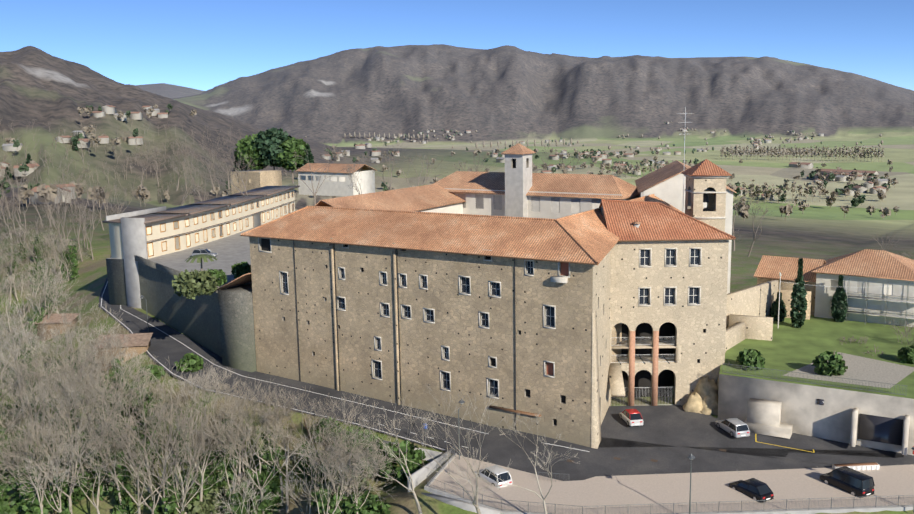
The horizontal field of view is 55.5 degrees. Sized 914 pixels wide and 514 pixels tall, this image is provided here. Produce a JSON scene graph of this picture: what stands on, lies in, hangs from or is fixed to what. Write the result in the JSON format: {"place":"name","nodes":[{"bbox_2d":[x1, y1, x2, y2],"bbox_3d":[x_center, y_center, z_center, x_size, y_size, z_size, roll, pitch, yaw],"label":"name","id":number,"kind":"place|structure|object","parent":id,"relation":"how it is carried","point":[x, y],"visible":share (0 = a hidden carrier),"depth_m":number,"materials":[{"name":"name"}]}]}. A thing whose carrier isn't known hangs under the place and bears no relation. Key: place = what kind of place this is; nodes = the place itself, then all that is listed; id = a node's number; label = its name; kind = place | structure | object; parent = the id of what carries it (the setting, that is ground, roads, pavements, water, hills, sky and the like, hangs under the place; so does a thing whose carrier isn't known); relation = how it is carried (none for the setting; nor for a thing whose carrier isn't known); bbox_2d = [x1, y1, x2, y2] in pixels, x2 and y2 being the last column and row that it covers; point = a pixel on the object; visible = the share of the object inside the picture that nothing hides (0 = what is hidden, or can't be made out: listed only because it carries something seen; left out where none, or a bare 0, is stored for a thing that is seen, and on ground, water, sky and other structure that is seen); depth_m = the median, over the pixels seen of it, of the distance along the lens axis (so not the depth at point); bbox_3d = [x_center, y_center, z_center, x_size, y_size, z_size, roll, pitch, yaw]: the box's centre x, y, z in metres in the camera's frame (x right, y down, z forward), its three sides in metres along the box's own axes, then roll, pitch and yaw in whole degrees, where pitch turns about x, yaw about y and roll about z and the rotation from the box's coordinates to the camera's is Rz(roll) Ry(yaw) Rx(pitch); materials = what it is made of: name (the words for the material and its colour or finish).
{"place":"outdoors","nodes":[
{"label":"outdoors","id":0,"kind":"place"},
{"bbox_2d":[0,44,913,513],"bbox_3d":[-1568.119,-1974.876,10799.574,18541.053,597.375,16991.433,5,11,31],"label":"ground","id":1,"kind":"structure","parent":0,"point":[506,94],"depth_m":1588.78,"materials":[{"name":"green plant"}]},
{"bbox_2d":[0,223,579,513],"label":"trees","id":2,"kind":"object","parent":1,"relation":"on","point":[115,419],"visible":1,"depth_m":95.27,"materials":[{"name":"grey plant"}]},
{"bbox_2d":[0,104,898,220],"bbox_3d":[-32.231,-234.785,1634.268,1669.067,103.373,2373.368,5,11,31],"label":"houses","id":3,"kind":"structure","parent":1,"relation":"on","point":[881,187],"depth_m":961.76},
{"bbox_2d":[0,116,913,375],"bbox_3d":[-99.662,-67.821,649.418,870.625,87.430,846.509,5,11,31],"label":"trees","id":4,"kind":"object","parent":1,"relation":"on","point":[274,147],"visible":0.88,"depth_m":229.65,"materials":[{"name":"green plant"}]},
{"bbox_2d":[240,107,736,448],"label":"convent","id":5,"kind":"structure","parent":1,"relation":"on","point":[568,306],"depth_m":103.60,"materials":[{"name":"stone"}]},
{"bbox_2d":[102,163,913,455],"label":"surrounding buildings","id":6,"kind":"structure","parent":1,"relation":"on","point":[865,400],"depth_m":121.01,"materials":[{"name":"stone"}]},
{"bbox_2d":[192,248,217,256],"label":"car","id":7,"kind":"object","parent":6,"relation":"on","point":[201,251],"visible":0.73,"depth_m":153.87,"materials":[{"name":"grey paint"}]},
{"bbox_2d":[0,0,913,90],"label":"sky","id":8,"kind":"structure","parent":0,"point":[204,45],"materials":[{"name":"blue"}]},
{"bbox_2d":[98,257,913,513],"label":"road","id":9,"kind":"structure","parent":0,"point":[647,462],"depth_m":91.05,"materials":[{"name":"grey asphalt"}]},
{"bbox_2d":[32,272,913,513],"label":"street furniture","id":10,"kind":"object","parent":9,"relation":"on","point":[141,343],"visible":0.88,"depth_m":90.49,"materials":[{"name":"silver metal"}]},
{"bbox_2d":[475,465,512,487],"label":"car","id":11,"kind":"object","parent":9,"relation":"on","point":[492,479],"visible":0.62,"depth_m":85.26,"materials":[{"name":"white paint"}]},
{"bbox_2d":[619,409,642,425],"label":"car","id":12,"kind":"object","parent":9,"relation":"on","point":[631,417],"visible":0.98,"depth_m":98.76,"materials":[{"name":"white paint"}]},
{"bbox_2d":[715,418,749,437],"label":"silver estate car","id":13,"kind":"object","parent":9,"relation":"on","point":[735,427],"visible":1,"depth_m":95.82,"materials":[{"name":"grey paint"}]},
{"bbox_2d":[729,478,773,502],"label":"black hatchback","id":14,"kind":"object","parent":9,"relation":"on","point":[754,489],"visible":0.9,"depth_m":81.86,"materials":[{"name":"black paint"}]},
{"bbox_2d":[819,466,874,497],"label":"black van","id":15,"kind":"object","parent":9,"relation":"on","point":[853,482],"visible":0.92,"depth_m":82.55,"materials":[{"name":"black paint"}]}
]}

